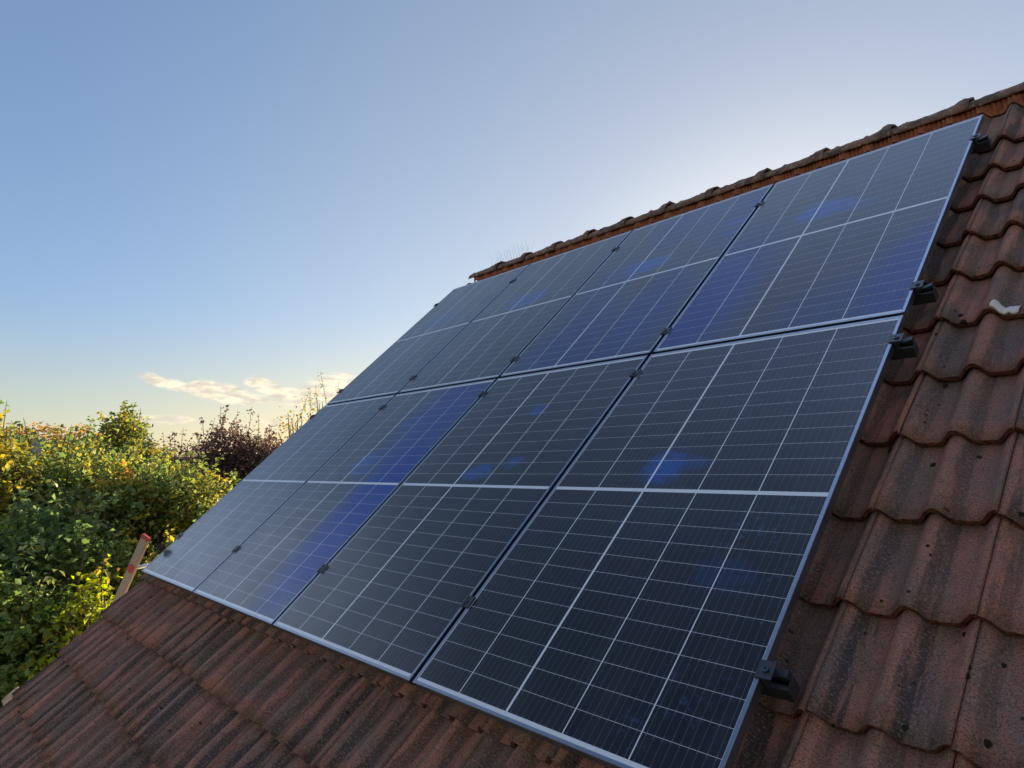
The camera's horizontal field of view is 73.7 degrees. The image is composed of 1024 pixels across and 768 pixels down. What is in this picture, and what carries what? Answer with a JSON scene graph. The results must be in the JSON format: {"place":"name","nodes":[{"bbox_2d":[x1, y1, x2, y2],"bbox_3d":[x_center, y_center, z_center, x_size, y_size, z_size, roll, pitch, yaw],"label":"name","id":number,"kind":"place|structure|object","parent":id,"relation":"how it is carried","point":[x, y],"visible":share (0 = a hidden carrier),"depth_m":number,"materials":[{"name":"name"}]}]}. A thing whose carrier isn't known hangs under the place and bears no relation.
{"place":"outdoors","nodes":[
{"label":"outdoors","id":0,"kind":"place"},
{"bbox_2d":[0,0,1023,456],"label":"sky","id":1,"kind":"structure","parent":0,"point":[206,206],"materials":[{"name":"blue"}]},
{"label":"ground","id":2,"kind":"structure","parent":0,"visible":0},
{"bbox_2d":[0,422,45,460],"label":"broadleaf tree","id":3,"kind":"object","parent":2,"relation":"on","point":[22,432],"visible":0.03,"depth_m":36.15,"materials":[{"name":"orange plant"}]},
{"bbox_2d":[0,397,64,544],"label":"broadleaf tree","id":4,"kind":"object","parent":2,"relation":"on","point":[8,465],"visible":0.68,"depth_m":8.66,"materials":[{"name":"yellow plant"}]},
{"bbox_2d":[28,439,41,457],"bbox_3d":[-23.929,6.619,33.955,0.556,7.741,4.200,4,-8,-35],"label":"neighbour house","id":5,"kind":"structure","parent":2,"relation":"on","point":[38,450],"depth_m":33.94,"materials":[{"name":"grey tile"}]},
{"bbox_2d":[14,421,81,458],"bbox_3d":[-26.766,6.643,39.250,4.568,9.011,3.926,5,-9,-41],"label":"broadleaf tree","id":6,"kind":"object","parent":2,"relation":"on","point":[40,429],"visible":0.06,"depth_m":39.46,"materials":[{"name":"orange plant"}]},
{"bbox_2d":[14,549,122,683],"bbox_3d":[-4.331,4.351,6.541,0.943,5.404,0.815,5,-9,-41],"label":"shrub","id":7,"kind":"object","parent":2,"relation":"on","point":[70,630],"visible":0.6,"depth_m":6.74,"materials":[{"name":"green plant"}]},
{"bbox_2d":[0,479,154,707],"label":"broadleaf tree","id":8,"kind":"object","parent":2,"relation":"on","point":[28,591],"visible":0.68,"depth_m":7.25,"materials":[{"name":"green plant"}]},
{"bbox_2d":[57,421,103,444],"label":"broadleaf tree","id":9,"kind":"object","parent":2,"relation":"on","point":[80,429],"visible":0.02,"depth_m":42.12,"materials":[{"name":"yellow plant"}]},
{"bbox_2d":[0,400,185,590],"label":"broadleaf tree","id":10,"kind":"object","parent":2,"relation":"on","point":[69,461],"visible":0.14,"depth_m":9.62,"materials":[{"name":"green plant"}]},
{"bbox_2d":[53,400,182,575],"bbox_3d":[-7.498,4.072,12.930,2.888,7.527,2.827,-1,-7,0],"label":"broadleaf tree","id":11,"kind":"object","parent":2,"relation":"on","point":[130,424],"visible":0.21,"depth_m":13.17,"materials":[{"name":"green plant"}]},
{"bbox_2d":[112,534,150,602],"bbox_3d":[-4.025,4.071,5.511,2.965,5.723,0.505,-3,-7,18],"label":"ladder","id":12,"kind":"object","parent":2,"relation":"on","point":[134,566],"visible":0.27,"depth_m":5.16,"materials":[{"name":"wood"}]},
{"bbox_2d":[65,450,241,602],"bbox_3d":[-4.748,4.118,9.100,2.268,6.476,3.137,5,-9,-41],"label":"broadleaf tree","id":13,"kind":"object","parent":2,"relation":"on","point":[184,499],"visible":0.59,"depth_m":8.99,"materials":[{"name":"green plant"}]},
{"bbox_2d":[150,443,176,455],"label":"broadleaf tree","id":14,"kind":"object","parent":2,"relation":"on","point":[160,449],"visible":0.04,"depth_m":52.91,"materials":[{"name":"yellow plant"}]},
{"bbox_2d":[156,430,211,472],"bbox_3d":[-9.004,4.846,18.491,1.645,7.304,1.909,5,-9,-41],"label":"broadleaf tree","id":15,"kind":"object","parent":2,"relation":"on","point":[174,457],"visible":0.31,"depth_m":18.59,"materials":[{"name":"green plant"}]},
{"bbox_2d":[153,457,228,545],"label":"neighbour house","id":16,"kind":"structure","parent":2,"relation":"on","point":[190,465],"depth_m":20.96,"materials":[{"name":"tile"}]},
{"bbox_2d":[178,405,293,496],"bbox_3d":[-6.006,4.256,15.330,2.920,7.692,3.059,5,-9,-41],"label":"purple tree","id":17,"kind":"object","parent":2,"relation":"on","point":[244,459],"visible":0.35,"depth_m":15.32,"materials":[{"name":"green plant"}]},
{"bbox_2d":[255,372,340,444],"bbox_3d":[-6.688,4.246,21.845,3.446,9.202,2.756,5,-9,-41],"label":"broadleaf tree","id":18,"kind":"object","parent":2,"relation":"on","point":[295,425],"visible":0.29,"depth_m":21.75,"materials":[{"name":"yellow plant"}]},
{"bbox_2d":[0,82,1023,767],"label":"house","id":19,"kind":"structure","parent":2,"relation":"on","point":[902,644],"depth_m":2.21,"materials":[{"name":"concrete"}]},
{"bbox_2d":[489,241,534,263],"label":"bird spikes","id":20,"kind":"object","parent":19,"relation":"on","point":[512,253],"visible":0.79,"depth_m":6.79,"materials":[{"name":"silver metal"}]},
{"bbox_2d":[761,676,799,702],"bbox_3d":[-0.882,0.960,3.233,0.109,0.154,4.560,5,-9,-41],"label":"mounting rail","id":21,"kind":"object","parent":19,"relation":"attached to","point":[784,690],"visible":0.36,"depth_m":1.56,"materials":[{"name":"black metal"}]},
{"bbox_2d":[232,545,240,551],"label":"clamp","id":22,"kind":"object","parent":21,"relation":"attached to","point":[236,548],"visible":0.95,"depth_m":4.05,"materials":[{"name":"black metal"}]},
{"bbox_2d":[142,395,395,594],"bbox_3d":[-1.684,0.691,4.805,1.355,1.224,1.096,5,-9,-41],"label":"solar panel","id":23,"kind":"object","parent":21,"relation":"attached to","point":[195,555],"visible":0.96,"depth_m":4.69,"materials":[{"name":"blue glass"}]},
{"bbox_2d":[156,543,164,550],"bbox_3d":[-2.462,1.144,4.794,0.051,0.048,0.093,5,-9,-41],"label":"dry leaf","id":24,"kind":"object","parent":23,"relation":"on","point":[161,547],"visible":1,"depth_m":4.78,"materials":[{"name":"brown plant"}]},
{"bbox_2d":[316,564,327,572],"bbox_3d":[-0.890,0.882,3.234,0.056,0.056,0.046,5,-9,-41],"label":"clamp","id":25,"kind":"object","parent":21,"relation":"attached to","point":[322,568],"visible":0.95,"depth_m":3.22,"materials":[{"name":"black metal"}]},
{"bbox_2d":[193,379,495,627],"bbox_3d":[-0.943,0.585,3.977,1.355,1.224,1.096,5,-9,-41],"label":"solar panel","id":26,"kind":"object","parent":21,"relation":"attached to","point":[266,573],"visible":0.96,"depth_m":3.84,"materials":[{"name":"blue glass"}]},
{"bbox_2d":[273,355,648,685],"bbox_3d":[-0.202,0.478,3.149,1.355,1.224,1.096,5,-9,-41],"label":"solar panel","id":27,"kind":"object","parent":21,"relation":"attached to","point":[415,561],"visible":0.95,"depth_m":2.98,"materials":[{"name":"blue glass"}]},
{"bbox_2d":[460,595,475,608],"bbox_3d":[-0.149,0.776,2.406,0.056,0.056,0.046,5,-9,-41],"label":"clamp","id":28,"kind":"object","parent":21,"relation":"attached to","point":[467,601],"visible":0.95,"depth_m":2.40,"materials":[{"name":"black metal"}]},
{"bbox_2d":[413,315,905,767],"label":"solar panel","id":29,"kind":"object","parent":21,"relation":"attached to","point":[633,604],"visible":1,"depth_m":2.10,"materials":[{"name":"black glass"}]},
{"bbox_2d":[754,659,791,687],"bbox_3d":[0.600,0.670,1.572,0.058,0.057,0.064,5,-9,-41],"label":"end clamp","id":30,"kind":"object","parent":21,"relation":"attached to","point":[766,672],"visible":1,"depth_m":1.57,"materials":[{"name":"black metal"}]},
{"bbox_2d":[891,340,919,359],"bbox_3d":[-0.157,0.145,3.987,0.109,0.154,4.560,5,-9,-41],"label":"mounting rail","id":31,"kind":"object","parent":19,"relation":"attached to","point":[911,350],"visible":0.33,"depth_m":2.32,"materials":[{"name":"black metal"}]},
{"bbox_2d":[629,369,640,377],"bbox_3d":[0.576,-0.040,3.160,0.056,0.056,0.046,5,-9,-41],"label":"clamp","id":32,"kind":"object","parent":31,"relation":"attached to","point":[634,373],"visible":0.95,"depth_m":3.15,"materials":[{"name":"black metal"}]},
{"bbox_2d":[888,333,913,349],"bbox_3d":[1.325,-0.145,2.326,0.058,0.057,0.064,5,-9,-41],"label":"end clamp","id":33,"kind":"object","parent":31,"relation":"attached to","point":[897,340],"visible":1,"depth_m":2.32,"materials":[{"name":"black metal"}]},
{"bbox_2d":[912,287,938,305],"bbox_3d":[0.030,-0.066,4.181,0.109,0.154,4.560,5,-9,-41],"label":"mounting rail","id":34,"kind":"object","parent":19,"relation":"attached to","point":[928,296],"visible":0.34,"depth_m":2.52,"materials":[{"name":"black metal"}]},
{"bbox_2d":[327,264,529,404],"bbox_3d":[-0.692,-0.426,5.837,1.355,1.224,1.096,5,-9,-41],"label":"solar panel","id":35,"kind":"object","parent":34,"relation":"attached to","point":[421,344],"visible":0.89,"depth_m":5.74,"materials":[{"name":"blue glass"}]},
{"bbox_2d":[399,230,631,393],"bbox_3d":[0.049,-0.532,5.009,1.355,1.224,1.096,5,-9,-41],"label":"solar panel","id":36,"kind":"object","parent":34,"relation":"attached to","point":[494,337],"visible":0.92,"depth_m":4.90,"materials":[{"name":"blue glass"}]},
{"bbox_2d":[500,184,773,377],"bbox_3d":[0.790,-0.639,4.181,1.355,1.224,1.096,5,-9,-41],"label":"solar panel","id":37,"kind":"object","parent":34,"relation":"attached to","point":[635,293],"visible":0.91,"depth_m":4.05,"materials":[{"name":"blue glass"}]},
{"bbox_2d":[660,327,671,335],"bbox_3d":[0.763,-0.250,3.354,0.056,0.056,0.046,5,-9,-41],"label":"clamp","id":38,"kind":"object","parent":34,"relation":"attached to","point":[665,331],"visible":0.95,"depth_m":3.35,"materials":[{"name":"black metal"}]},
{"bbox_2d":[653,115,983,353],"bbox_3d":[1.531,-0.745,3.354,1.355,1.224,1.096,5,-9,-41],"label":"solar panel","id":39,"kind":"object","parent":34,"relation":"attached to","point":[851,240],"visible":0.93,"depth_m":3.19,"materials":[{"name":"blue glass"}]},
{"bbox_2d":[910,280,933,295],"bbox_3d":[1.512,-0.356,2.520,0.058,0.057,0.064,5,-9,-41],"label":"end clamp","id":40,"kind":"object","parent":34,"relation":"attached to","point":[918,286],"visible":1,"depth_m":2.52,"materials":[{"name":"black metal"}]},
{"bbox_2d":[971,137,991,153],"bbox_3d":[0.761,-0.889,4.941,0.109,0.154,4.560,5,-9,-41],"label":"mounting rail","id":41,"kind":"object","parent":19,"relation":"attached to","point":[983,145],"visible":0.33,"depth_m":3.28,"materials":[{"name":"black metal"}]},
{"bbox_2d":[754,201,763,206],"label":"clamp","id":42,"kind":"object","parent":41,"relation":"attached to","point":[757,204],"visible":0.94,"depth_m":4.11,"materials":[{"name":"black metal"}]},
{"bbox_2d":[970,133,988,144],"bbox_3d":[2.243,-1.179,3.281,0.058,0.057,0.064,5,-9,-41],"label":"end clamp","id":43,"kind":"object","parent":41,"relation":"attached to","point":[975,137],"visible":1,"depth_m":3.28,"materials":[{"name":"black metal"}]},
{"bbox_2d":[989,300,1020,314],"bbox_3d":[1.708,-0.267,2.366,0.098,0.064,0.049,-4,-7,27],"label":"white scrap","id":44,"kind":"object","parent":19,"relation":"on","point":[998,306],"visible":1,"depth_m":2.36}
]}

